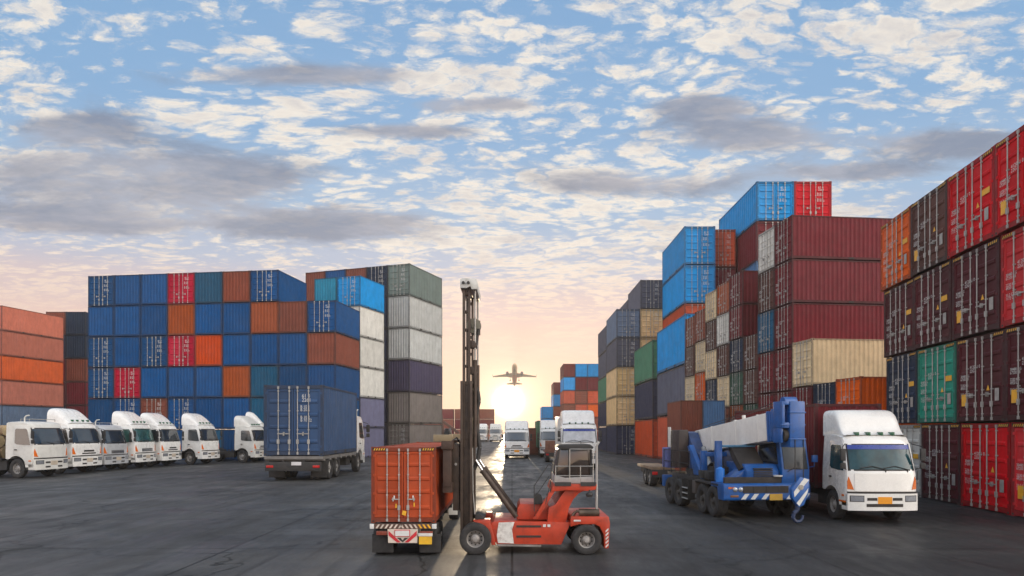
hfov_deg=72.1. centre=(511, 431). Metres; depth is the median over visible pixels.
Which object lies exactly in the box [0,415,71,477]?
parked truck
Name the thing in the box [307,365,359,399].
shipping container
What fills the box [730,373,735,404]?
door
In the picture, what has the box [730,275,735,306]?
door
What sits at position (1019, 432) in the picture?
door
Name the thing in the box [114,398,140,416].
shipping container
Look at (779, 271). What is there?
door
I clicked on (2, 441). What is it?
log
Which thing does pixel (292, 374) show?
shipping container
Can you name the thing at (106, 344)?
door
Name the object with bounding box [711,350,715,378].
door
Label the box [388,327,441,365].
shipping container
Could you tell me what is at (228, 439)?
shipping container
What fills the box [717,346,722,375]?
door
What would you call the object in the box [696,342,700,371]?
door
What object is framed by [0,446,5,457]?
log
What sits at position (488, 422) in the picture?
shipping container
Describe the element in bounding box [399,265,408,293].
door
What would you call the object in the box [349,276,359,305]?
door
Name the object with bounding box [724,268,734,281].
door
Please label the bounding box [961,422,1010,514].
shipping container
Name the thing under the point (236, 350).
shipping container
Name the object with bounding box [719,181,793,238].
shipping container
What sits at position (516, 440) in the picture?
parked truck
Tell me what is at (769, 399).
door
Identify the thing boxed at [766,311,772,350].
door
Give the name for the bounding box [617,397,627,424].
door
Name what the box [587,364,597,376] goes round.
shipping container
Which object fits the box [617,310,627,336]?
door
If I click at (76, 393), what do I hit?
shipping container
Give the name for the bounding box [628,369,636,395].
door
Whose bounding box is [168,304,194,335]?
shipping container
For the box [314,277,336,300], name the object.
shipping container
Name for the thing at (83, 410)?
shipping container
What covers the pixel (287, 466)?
container lorry
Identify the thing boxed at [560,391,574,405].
shipping container
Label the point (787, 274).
door
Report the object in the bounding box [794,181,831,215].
shipping container
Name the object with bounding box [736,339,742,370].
door
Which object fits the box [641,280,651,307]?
door
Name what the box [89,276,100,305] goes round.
door
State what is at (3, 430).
shipping container
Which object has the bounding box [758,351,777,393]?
shipping container
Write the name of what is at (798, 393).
door
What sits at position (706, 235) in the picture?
door
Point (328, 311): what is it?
door
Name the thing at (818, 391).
door
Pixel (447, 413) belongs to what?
shipping container
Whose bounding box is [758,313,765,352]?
door
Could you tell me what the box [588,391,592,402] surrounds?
door
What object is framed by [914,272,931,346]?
door
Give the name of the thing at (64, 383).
shipping container
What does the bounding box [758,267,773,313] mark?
shipping container
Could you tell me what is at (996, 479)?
door
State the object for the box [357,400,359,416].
shipping container
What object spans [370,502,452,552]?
container trailer
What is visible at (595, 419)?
door
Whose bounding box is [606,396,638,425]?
shipping container
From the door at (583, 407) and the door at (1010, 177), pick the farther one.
the door at (583, 407)
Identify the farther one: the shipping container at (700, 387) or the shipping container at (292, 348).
the shipping container at (292, 348)
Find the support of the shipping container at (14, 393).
on the shipping container at (12, 414)
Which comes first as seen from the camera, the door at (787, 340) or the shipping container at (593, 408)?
the door at (787, 340)
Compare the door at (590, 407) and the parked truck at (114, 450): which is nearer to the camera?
the parked truck at (114, 450)
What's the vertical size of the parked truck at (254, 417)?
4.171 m
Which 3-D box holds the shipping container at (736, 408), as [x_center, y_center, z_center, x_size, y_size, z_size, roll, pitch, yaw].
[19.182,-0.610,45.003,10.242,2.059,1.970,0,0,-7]
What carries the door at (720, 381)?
in the shipping container at (723, 387)
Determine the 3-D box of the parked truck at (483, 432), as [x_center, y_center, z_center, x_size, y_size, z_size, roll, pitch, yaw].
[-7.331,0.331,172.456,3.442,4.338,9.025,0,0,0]
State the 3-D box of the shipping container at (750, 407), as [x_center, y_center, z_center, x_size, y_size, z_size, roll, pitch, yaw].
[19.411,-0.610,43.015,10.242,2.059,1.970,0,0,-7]
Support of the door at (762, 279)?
in the shipping container at (766, 291)
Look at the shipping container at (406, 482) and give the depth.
14.02 m
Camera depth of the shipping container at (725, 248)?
67.06 m
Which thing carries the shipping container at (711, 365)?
on the shipping container at (711, 389)
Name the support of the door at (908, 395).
in the shipping container at (902, 388)
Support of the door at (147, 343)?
in the shipping container at (154, 351)
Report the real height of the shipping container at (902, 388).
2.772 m
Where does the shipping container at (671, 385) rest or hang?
on the shipping container at (661, 432)
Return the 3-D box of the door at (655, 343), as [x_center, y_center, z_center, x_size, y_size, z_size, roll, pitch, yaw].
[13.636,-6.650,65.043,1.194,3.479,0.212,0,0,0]
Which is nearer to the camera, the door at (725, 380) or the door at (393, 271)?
the door at (725, 380)
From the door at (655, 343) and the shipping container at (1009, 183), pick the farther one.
the door at (655, 343)
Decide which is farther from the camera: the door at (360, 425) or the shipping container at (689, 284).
the shipping container at (689, 284)
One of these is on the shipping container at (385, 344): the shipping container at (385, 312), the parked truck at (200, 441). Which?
the shipping container at (385, 312)
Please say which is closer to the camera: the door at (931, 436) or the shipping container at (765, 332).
the door at (931, 436)
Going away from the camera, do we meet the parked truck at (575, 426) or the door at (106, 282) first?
the parked truck at (575, 426)
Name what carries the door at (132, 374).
in the shipping container at (127, 383)
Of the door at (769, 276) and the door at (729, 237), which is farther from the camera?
the door at (729, 237)
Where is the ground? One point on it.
(215, 518)
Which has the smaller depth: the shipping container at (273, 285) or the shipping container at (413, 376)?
the shipping container at (273, 285)
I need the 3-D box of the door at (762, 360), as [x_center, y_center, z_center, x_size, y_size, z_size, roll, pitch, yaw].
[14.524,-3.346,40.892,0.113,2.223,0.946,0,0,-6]
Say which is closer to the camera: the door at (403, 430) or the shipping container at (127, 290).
the shipping container at (127, 290)
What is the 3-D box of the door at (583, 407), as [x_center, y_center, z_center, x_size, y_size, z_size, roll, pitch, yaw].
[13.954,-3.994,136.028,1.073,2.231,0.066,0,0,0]
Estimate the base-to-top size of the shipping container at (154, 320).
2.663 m
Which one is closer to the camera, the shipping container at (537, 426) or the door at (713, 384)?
the door at (713, 384)
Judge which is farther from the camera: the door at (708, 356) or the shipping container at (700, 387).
the shipping container at (700, 387)
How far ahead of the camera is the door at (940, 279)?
24.76 m
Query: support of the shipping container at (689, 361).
on the shipping container at (689, 388)
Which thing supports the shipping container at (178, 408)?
on the shipping container at (179, 434)
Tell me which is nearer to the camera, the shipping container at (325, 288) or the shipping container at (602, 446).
the shipping container at (325, 288)
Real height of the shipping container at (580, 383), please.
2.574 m
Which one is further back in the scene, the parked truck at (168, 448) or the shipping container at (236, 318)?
the shipping container at (236, 318)
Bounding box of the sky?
[0,0,1023,433]
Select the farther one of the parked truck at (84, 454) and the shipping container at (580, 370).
the shipping container at (580, 370)
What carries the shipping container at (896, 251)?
on the shipping container at (898, 320)
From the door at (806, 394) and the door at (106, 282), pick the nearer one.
the door at (806, 394)
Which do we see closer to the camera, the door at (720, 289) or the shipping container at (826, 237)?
the shipping container at (826, 237)
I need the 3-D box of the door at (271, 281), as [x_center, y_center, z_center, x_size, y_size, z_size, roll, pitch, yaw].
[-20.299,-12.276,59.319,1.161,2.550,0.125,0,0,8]
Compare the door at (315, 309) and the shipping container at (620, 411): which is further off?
the shipping container at (620, 411)
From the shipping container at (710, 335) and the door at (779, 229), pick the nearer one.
the door at (779, 229)
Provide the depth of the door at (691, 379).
51.94 m
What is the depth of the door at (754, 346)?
41.98 m
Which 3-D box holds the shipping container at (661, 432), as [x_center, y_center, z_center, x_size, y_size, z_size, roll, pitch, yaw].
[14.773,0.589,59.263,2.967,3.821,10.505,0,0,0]
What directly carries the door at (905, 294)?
in the shipping container at (898, 320)
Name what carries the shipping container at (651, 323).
on the shipping container at (643, 341)
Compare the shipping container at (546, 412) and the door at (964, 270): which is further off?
the shipping container at (546, 412)
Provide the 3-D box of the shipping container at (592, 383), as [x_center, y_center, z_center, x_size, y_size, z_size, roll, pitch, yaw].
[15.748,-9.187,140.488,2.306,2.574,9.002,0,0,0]
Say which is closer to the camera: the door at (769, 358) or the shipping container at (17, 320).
the door at (769, 358)
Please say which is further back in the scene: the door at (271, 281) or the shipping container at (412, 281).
the shipping container at (412, 281)
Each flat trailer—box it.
[543,441,554,461]
[637,463,674,485]
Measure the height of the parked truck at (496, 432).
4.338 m
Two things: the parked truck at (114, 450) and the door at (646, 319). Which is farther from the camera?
the door at (646, 319)
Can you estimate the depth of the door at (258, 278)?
59.50 m
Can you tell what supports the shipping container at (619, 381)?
on the shipping container at (620, 411)
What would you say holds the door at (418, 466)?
in the shipping container at (406, 482)
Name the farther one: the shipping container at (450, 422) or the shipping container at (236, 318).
the shipping container at (450, 422)
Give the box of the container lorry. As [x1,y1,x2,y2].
[264,409,369,478]
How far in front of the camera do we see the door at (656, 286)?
76.08 m
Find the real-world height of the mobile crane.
3.440 m
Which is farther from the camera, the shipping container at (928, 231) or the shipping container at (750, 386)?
the shipping container at (750, 386)
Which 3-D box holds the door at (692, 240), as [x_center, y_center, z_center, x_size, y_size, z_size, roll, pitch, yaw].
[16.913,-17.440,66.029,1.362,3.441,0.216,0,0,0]
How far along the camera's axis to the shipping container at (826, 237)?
37.82 m
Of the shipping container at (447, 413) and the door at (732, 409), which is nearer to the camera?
the door at (732, 409)
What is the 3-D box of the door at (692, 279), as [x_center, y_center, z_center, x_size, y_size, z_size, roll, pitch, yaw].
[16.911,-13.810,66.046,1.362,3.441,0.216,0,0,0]
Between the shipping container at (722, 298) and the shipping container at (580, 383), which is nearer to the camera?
the shipping container at (722, 298)
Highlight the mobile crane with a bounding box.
[662,397,817,522]
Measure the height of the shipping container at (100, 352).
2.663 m
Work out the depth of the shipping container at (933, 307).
25.31 m
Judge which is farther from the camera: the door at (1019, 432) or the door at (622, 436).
the door at (622, 436)
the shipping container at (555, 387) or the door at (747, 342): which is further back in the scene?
the shipping container at (555, 387)
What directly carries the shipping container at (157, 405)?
on the shipping container
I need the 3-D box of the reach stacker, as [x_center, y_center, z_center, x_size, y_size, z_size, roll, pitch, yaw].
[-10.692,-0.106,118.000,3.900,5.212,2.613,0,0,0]
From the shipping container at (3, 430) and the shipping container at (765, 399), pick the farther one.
the shipping container at (765, 399)
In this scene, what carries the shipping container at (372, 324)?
on the shipping container at (371, 354)
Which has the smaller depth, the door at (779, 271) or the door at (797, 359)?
the door at (797, 359)
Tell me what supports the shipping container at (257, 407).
on the shipping container
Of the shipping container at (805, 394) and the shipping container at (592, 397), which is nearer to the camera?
the shipping container at (805, 394)
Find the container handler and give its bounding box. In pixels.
[433,278,609,554]
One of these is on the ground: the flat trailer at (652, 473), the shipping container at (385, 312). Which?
the flat trailer at (652, 473)
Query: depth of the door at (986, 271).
21.91 m
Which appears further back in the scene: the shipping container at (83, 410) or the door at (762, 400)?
the shipping container at (83, 410)
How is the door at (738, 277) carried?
in the shipping container at (743, 286)
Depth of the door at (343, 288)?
66.58 m
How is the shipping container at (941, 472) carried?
on the ground
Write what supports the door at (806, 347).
in the shipping container at (817, 360)
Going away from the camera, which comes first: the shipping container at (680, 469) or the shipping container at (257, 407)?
the shipping container at (680, 469)
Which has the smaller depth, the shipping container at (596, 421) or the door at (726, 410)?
the door at (726, 410)
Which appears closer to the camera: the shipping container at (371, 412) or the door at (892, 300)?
the door at (892, 300)
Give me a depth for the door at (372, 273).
73.48 m
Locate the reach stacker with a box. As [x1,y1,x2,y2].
[441,415,458,434]
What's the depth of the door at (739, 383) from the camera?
43.91 m
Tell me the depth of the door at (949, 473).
24.52 m
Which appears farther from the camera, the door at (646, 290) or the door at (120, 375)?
the door at (646, 290)
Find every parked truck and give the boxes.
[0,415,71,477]
[7,408,105,473]
[67,419,131,470]
[76,411,158,468]
[129,413,183,466]
[155,413,221,464]
[210,416,263,462]
[219,412,263,450]
[480,424,487,441]
[488,424,502,441]
[502,421,531,457]
[537,420,554,456]
[555,410,601,468]
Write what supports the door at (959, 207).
in the shipping container at (970, 206)
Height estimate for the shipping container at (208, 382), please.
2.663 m
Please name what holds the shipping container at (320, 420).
on the container lorry
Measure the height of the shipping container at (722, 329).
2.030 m
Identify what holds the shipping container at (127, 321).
on the shipping container at (127, 352)
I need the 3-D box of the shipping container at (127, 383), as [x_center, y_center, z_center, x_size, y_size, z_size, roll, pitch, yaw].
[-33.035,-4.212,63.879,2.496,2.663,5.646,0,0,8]
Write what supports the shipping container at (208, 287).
on the shipping container at (209, 319)
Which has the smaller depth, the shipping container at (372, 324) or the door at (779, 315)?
the door at (779, 315)
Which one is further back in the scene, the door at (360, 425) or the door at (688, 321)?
the door at (688, 321)
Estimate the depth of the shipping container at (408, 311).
73.15 m
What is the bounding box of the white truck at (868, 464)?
[802,410,925,518]
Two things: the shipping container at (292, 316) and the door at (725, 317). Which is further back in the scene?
the shipping container at (292, 316)
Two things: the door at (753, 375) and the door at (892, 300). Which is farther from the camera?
the door at (753, 375)
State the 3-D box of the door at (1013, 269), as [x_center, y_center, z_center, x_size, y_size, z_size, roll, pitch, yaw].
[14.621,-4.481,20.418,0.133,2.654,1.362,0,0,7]
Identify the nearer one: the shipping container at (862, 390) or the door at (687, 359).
the shipping container at (862, 390)
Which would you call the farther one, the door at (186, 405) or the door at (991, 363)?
the door at (186, 405)
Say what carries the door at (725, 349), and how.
in the shipping container at (723, 360)
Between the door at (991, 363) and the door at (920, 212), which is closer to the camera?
the door at (991, 363)
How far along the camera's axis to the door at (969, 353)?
23.15 m
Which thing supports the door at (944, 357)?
in the shipping container at (937, 384)
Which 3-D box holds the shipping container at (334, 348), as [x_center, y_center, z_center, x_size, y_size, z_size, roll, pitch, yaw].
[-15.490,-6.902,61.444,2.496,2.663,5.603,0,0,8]
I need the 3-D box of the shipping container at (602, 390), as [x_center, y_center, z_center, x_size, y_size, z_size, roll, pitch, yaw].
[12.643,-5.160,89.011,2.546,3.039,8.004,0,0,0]
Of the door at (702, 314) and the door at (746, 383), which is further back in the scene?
the door at (702, 314)
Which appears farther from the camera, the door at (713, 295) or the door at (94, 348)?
the door at (94, 348)
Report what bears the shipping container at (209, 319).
on the shipping container at (208, 350)
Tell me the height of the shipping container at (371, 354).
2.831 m
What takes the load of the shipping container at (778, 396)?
on the shipping container
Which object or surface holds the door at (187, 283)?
in the shipping container at (181, 288)
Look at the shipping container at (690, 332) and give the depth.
52.37 m
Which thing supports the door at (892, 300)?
in the shipping container at (898, 320)
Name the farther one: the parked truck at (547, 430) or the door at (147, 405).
the parked truck at (547, 430)
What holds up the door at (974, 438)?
in the shipping container at (986, 466)
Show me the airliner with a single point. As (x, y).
(514, 375)
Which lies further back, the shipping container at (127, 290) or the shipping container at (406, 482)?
the shipping container at (127, 290)
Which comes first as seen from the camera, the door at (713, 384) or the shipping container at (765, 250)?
the shipping container at (765, 250)
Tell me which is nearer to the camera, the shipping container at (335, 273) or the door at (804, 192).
the door at (804, 192)
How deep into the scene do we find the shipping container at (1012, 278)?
20.63 m
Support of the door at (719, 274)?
in the shipping container at (722, 275)
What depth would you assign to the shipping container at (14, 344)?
78.64 m
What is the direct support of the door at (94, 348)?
in the shipping container at (100, 352)
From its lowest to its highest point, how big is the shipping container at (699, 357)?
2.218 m
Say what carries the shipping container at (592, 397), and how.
on the shipping container at (593, 408)
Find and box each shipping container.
[0,305,63,339]
[0,330,63,361]
[0,355,62,384]
[0,380,63,406]
[0,405,56,424]
[0,425,6,435]
[46,312,65,334]
[61,335,67,358]
[63,359,65,381]
[63,382,74,405]
[66,312,87,335]
[66,335,87,358]
[66,359,87,381]
[66,382,92,405]
[66,405,87,417]
[88,275,113,306]
[88,306,113,336]
[88,337,114,367]
[88,368,121,398]
[88,399,113,424]
[114,274,140,305]
[114,305,140,336]
[114,336,140,367]
[114,367,150,398]
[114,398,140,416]
[141,273,167,304]
[141,305,167,335]
[141,336,167,366]
[141,367,167,398]
[141,398,167,418]
[168,272,194,304]
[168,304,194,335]
[168,335,197,366]
[168,367,194,397]
[168,398,194,428]
[177,430,184,459]
[195,271,222,303]
[195,303,222,334]
[195,335,222,366]
[195,366,225,397]
[195,398,221,428]
[196,429,222,460]
[222,398,249,428]
[223,270,250,302]
[223,302,250,334]
[223,334,250,365]
[223,366,255,397]
[223,429,249,460]
[250,398,263,423]
[251,270,306,301]
[251,302,278,333]
[251,333,281,365]
[251,365,278,397]
[264,385,356,455]
[279,301,306,333]
[279,333,306,365]
[279,365,306,384]
[306,271,324,300]
[307,300,359,340]
[307,332,359,369]
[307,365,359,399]
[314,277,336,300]
[325,269,345,277]
[337,275,383,313]
[346,267,366,277]
[351,306,383,341]
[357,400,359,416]
[360,336,383,370]
[360,367,383,398]
[360,397,383,427]
[363,428,383,456]
[367,265,387,296]
[370,424,387,445]
[371,442,452,522]
[381,360,387,392]
[384,297,387,328]
[384,329,391,360]
[384,392,391,423]
[388,263,441,306]
[388,295,441,336]
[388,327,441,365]
[388,360,441,394]
[388,392,441,423]
[388,424,441,444]
[425,419,453,427]
[442,409,453,418]
[455,409,493,418]
[455,419,493,428]
[528,428,543,454]
[535,421,539,447]
[540,407,552,418]
[551,382,559,395]
[551,394,559,406]
[553,407,559,418]
[560,364,574,379]
[560,377,574,392]
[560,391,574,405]
[560,404,574,413]
[575,364,586,376]
[575,377,586,390]
[575,391,586,403]
[575,404,586,409]
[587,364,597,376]
[587,377,597,390]
[587,391,597,403]
[587,404,597,417]
[594,418,597,430]
[598,326,605,356]
[598,351,605,380]
[598,377,605,403]
[598,402,605,426]
[598,427,605,451]
[606,309,639,346]
[606,338,639,372]
[606,367,636,399]
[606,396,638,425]
[606,426,634,454]
[620,300,627,308]
[628,280,661,308]
[634,340,658,385]
[635,379,664,419]
[635,419,656,457]
[640,309,662,337]
[640,338,656,347]
[657,313,694,373]
[657,364,684,416]
[657,416,666,458]
[662,226,714,285]
[662,265,714,319]
[662,304,704,328]
[667,400,701,435]
[667,436,685,470]
[685,315,694,347]
[685,345,694,376]
[685,375,694,399]
[695,308,704,342]
[695,340,704,373]
[695,372,708,399]
[702,400,724,428]
[705,289,716,322]
[705,319,716,351]
[705,349,716,380]
[706,379,716,399]
[715,229,735,267]
[715,267,735,288]
[717,280,728,315]
[717,312,729,346]
[717,343,731,376]
[717,375,736,406]
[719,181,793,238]
[725,407,729,422]
[729,270,757,308]
[729,304,757,340]
[729,405,742,421]
[730,338,742,372]
[730,371,748,405]
[734,403,881,487]
[736,221,780,272]
[743,333,757,370]
[743,368,757,403]
[743,404,757,409]
[745,261,757,270]
[757,309,776,353]
[758,226,773,274]
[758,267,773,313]
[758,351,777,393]
[758,393,773,408]
[774,214,892,266]
[774,259,883,308]
[774,303,883,349]
[774,347,799,391]
[774,391,791,401]
[792,338,890,387]
[792,386,812,404]
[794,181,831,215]
[813,381,835,403]
[836,376,973,424]
[881,206,911,291]
[884,278,922,357]
[886,351,955,423]
[899,424,920,496]
[910,179,951,277]
[914,260,957,349]
[918,341,1022,422]
[921,423,960,504]
[947,146,1000,258]
[952,237,1011,340]
[956,329,1023,422]
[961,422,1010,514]
[994,125,1023,235]
[1001,226,1023,327]
[1005,325,1023,420]
[1011,422,1023,516]
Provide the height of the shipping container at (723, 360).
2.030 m
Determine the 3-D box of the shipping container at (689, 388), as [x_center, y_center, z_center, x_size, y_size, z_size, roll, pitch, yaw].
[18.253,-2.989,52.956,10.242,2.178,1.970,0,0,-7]
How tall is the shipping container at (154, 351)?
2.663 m
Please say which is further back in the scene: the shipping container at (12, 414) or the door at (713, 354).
the shipping container at (12, 414)
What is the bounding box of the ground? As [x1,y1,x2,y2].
[0,434,1023,575]
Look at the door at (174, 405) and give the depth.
60.57 m
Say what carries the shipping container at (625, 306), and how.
on the shipping container
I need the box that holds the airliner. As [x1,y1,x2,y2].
[492,363,536,385]
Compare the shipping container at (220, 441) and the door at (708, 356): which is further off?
the shipping container at (220, 441)
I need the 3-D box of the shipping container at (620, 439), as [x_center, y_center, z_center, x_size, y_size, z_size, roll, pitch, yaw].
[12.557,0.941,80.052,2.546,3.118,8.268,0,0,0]
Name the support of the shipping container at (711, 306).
on the shipping container at (710, 335)
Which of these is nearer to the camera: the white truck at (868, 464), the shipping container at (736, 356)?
the white truck at (868, 464)
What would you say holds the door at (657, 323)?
in the shipping container at (651, 323)
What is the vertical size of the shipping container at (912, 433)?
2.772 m
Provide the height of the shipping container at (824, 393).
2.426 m
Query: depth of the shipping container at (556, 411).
150.06 m
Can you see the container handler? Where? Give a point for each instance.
(537, 520)
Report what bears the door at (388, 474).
in the shipping container at (406, 482)
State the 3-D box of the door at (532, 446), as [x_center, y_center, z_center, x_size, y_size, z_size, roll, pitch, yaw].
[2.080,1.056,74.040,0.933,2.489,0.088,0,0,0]
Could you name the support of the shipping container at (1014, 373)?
on the shipping container at (1017, 468)
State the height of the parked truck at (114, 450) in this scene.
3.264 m
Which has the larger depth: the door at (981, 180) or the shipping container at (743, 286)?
the shipping container at (743, 286)
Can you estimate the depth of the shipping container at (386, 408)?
73.02 m
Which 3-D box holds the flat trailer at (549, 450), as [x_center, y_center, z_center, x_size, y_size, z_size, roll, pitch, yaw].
[3.316,1.625,59.205,1.250,1.750,4.590,0,0,0]
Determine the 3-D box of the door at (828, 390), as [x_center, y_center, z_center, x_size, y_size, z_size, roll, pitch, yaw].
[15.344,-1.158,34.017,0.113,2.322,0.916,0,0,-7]
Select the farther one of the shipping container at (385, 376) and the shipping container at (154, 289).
the shipping container at (385, 376)
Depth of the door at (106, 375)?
61.44 m
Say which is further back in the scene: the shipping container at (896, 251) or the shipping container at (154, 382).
the shipping container at (154, 382)
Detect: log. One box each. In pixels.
[0,436,4,446]
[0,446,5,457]
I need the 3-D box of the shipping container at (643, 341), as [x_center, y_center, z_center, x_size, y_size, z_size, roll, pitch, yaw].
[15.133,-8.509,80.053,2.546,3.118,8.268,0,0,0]
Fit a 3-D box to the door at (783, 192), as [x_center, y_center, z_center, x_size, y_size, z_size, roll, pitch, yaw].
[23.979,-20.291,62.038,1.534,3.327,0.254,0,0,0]
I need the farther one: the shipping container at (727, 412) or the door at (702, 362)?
the door at (702, 362)
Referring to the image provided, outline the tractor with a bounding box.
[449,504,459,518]
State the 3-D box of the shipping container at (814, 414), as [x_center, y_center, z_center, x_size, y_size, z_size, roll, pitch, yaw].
[10.053,0.433,24.849,2.005,2.534,7.602,0,0,0]
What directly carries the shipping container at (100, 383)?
on the shipping container at (102, 410)
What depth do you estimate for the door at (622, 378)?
76.04 m
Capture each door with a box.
[88,338,100,366]
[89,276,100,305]
[89,369,100,397]
[101,276,112,304]
[101,338,112,366]
[101,368,112,397]
[115,368,126,397]
[115,399,126,410]
[127,368,138,397]
[127,399,139,415]
[141,399,153,412]
[142,337,153,365]
[154,337,166,365]
[154,399,165,416]
[168,273,180,302]
[169,336,180,365]
[169,399,180,428]
[181,273,193,302]
[181,336,193,365]
[181,399,193,426]
[251,271,264,300]
[265,270,277,300]
[265,386,293,454]
[294,386,321,454]
[308,301,321,331]
[322,301,334,331]
[338,277,348,305]
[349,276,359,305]
[358,419,363,456]
[367,267,376,281]
[373,449,403,521]
[377,266,386,294]
[388,425,398,444]
[389,265,398,295]
[394,449,433,521]
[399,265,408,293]
[399,425,408,443]
[529,430,535,452]
[554,383,558,392]
[569,405,574,409]
[576,391,580,402]
[581,391,586,402]
[581,405,586,409]
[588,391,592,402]
[588,405,593,411]
[594,391,597,402]
[594,405,597,415]
[594,418,597,429]
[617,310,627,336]
[617,339,627,365]
[617,368,627,395]
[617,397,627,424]
[617,426,627,453]
[628,310,638,336]
[628,339,638,364]
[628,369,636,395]
[628,397,638,424]
[628,426,634,453]
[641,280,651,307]
[641,310,651,336]
[641,339,651,346]
[652,280,661,307]
[652,310,662,336]
[653,342,658,375]
[653,382,664,416]
[653,422,656,455]
[685,227,699,263]
[685,266,699,301]
[685,304,699,313]
[685,349,689,374]
[685,377,689,399]
[686,318,689,346]
[690,317,694,345]
[690,347,693,375]
[690,378,693,399]
[695,311,699,340]
[695,375,699,399]
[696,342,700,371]
[700,227,713,263]
[700,266,713,301]
[700,310,704,339]
[700,341,704,370]
[700,373,704,399]
[705,293,710,320]
[705,351,710,379]
[706,323,710,349]
[706,381,710,399]
[711,291,715,319]
[711,321,715,348]
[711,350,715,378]
[711,380,715,399]
[715,230,723,265]
[715,268,723,288]
[717,285,722,314]
[717,315,722,344]
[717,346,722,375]
[717,378,722,399]
[723,282,728,312]
[723,313,728,343]
[723,345,728,374]
[723,377,728,404]
[724,230,734,265]
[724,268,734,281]
[725,408,728,422]
[729,308,735,338]
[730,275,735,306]
[730,341,735,371]
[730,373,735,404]
[730,406,735,421]
[736,272,741,304]
[736,306,741,337]
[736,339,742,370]
[736,372,742,403]
[743,371,750,402]
[744,336,750,368]
[750,370,756,402]
[751,335,757,367]
[758,182,774,219]
[758,222,774,234]
[758,273,765,311]
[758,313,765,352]
[758,354,765,392]
[758,395,765,408]
[759,232,765,271]
[766,229,773,268]
[766,270,773,309]
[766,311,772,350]
[766,353,772,391]
[766,394,772,407]
[775,182,792,219]
[775,222,782,263]
[775,264,782,305]
[775,307,783,348]
[775,350,782,390]
[775,393,782,401]
[783,218,790,260]
[783,262,791,303]
[783,305,791,346]
[783,349,791,389]
[793,342,801,385]
[793,388,801,400]
[795,182,812,215]
[802,340,810,384]
[802,387,810,404]
[813,182,830,215]
[814,384,823,403]
[824,383,834,403]
[836,379,847,403]
[848,378,859,403]
[881,220,894,287]
[885,288,898,354]
[887,357,900,422]
[895,212,908,282]
[899,283,912,352]
[901,354,915,421]
[905,426,919,491]
[911,196,927,271]
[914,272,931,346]
[918,348,935,421]
[922,426,939,498]
[928,186,945,266]
[932,266,949,343]
[936,345,953,420]
[940,425,958,501]
[948,167,969,252]
[953,252,974,335]
[958,338,979,420]
[962,425,984,507]
[970,154,992,245]
[975,244,997,332]
[980,334,1003,419]
[985,425,1007,510]
[996,129,1023,228]
[1002,227,1023,322]
[1006,327,1023,418]
[1013,424,1023,515]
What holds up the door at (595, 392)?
in the shipping container at (592, 397)
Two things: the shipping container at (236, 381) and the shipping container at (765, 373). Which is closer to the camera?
the shipping container at (765, 373)
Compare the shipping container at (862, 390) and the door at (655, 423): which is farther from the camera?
the door at (655, 423)
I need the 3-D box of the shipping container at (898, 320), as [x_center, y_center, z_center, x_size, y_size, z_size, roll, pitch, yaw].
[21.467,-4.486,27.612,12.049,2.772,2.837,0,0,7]
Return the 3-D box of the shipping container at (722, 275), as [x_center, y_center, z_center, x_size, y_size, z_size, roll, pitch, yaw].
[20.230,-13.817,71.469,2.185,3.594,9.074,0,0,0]
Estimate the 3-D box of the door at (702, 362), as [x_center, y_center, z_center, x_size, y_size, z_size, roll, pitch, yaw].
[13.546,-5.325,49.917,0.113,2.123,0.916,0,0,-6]
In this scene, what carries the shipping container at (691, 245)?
on the shipping container at (689, 284)
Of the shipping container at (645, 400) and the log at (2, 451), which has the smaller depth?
the log at (2, 451)
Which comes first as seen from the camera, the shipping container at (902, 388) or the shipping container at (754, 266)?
the shipping container at (902, 388)
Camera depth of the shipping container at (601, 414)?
88.58 m
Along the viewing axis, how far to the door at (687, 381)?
52.85 m
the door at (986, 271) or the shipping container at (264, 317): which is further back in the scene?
the shipping container at (264, 317)
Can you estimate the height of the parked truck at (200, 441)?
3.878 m
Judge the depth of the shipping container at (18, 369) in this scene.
78.65 m
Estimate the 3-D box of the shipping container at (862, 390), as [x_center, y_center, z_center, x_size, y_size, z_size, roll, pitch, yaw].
[20.544,-1.238,33.070,10.242,2.475,1.970,0,0,-7]
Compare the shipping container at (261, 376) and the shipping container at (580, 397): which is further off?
the shipping container at (580, 397)
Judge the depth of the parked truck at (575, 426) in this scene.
45.46 m
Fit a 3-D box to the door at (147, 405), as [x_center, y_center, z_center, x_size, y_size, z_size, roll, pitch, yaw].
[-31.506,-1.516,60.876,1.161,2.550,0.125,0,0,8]
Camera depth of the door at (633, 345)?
76.06 m
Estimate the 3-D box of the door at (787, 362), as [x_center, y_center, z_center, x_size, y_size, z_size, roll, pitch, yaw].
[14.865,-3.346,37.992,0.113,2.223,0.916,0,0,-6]
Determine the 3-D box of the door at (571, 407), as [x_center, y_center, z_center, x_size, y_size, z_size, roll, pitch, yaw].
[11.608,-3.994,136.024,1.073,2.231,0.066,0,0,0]
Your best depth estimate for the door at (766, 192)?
62.09 m
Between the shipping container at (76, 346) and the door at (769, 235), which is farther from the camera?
the shipping container at (76, 346)
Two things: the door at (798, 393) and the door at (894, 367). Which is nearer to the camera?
the door at (894, 367)
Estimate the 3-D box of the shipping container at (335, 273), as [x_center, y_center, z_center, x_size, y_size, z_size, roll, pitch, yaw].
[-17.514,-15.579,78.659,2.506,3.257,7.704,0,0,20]
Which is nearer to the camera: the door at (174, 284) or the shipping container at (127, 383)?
the door at (174, 284)
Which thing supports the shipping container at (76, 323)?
on the shipping container at (76, 346)
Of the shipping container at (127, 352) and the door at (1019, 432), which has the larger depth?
the shipping container at (127, 352)

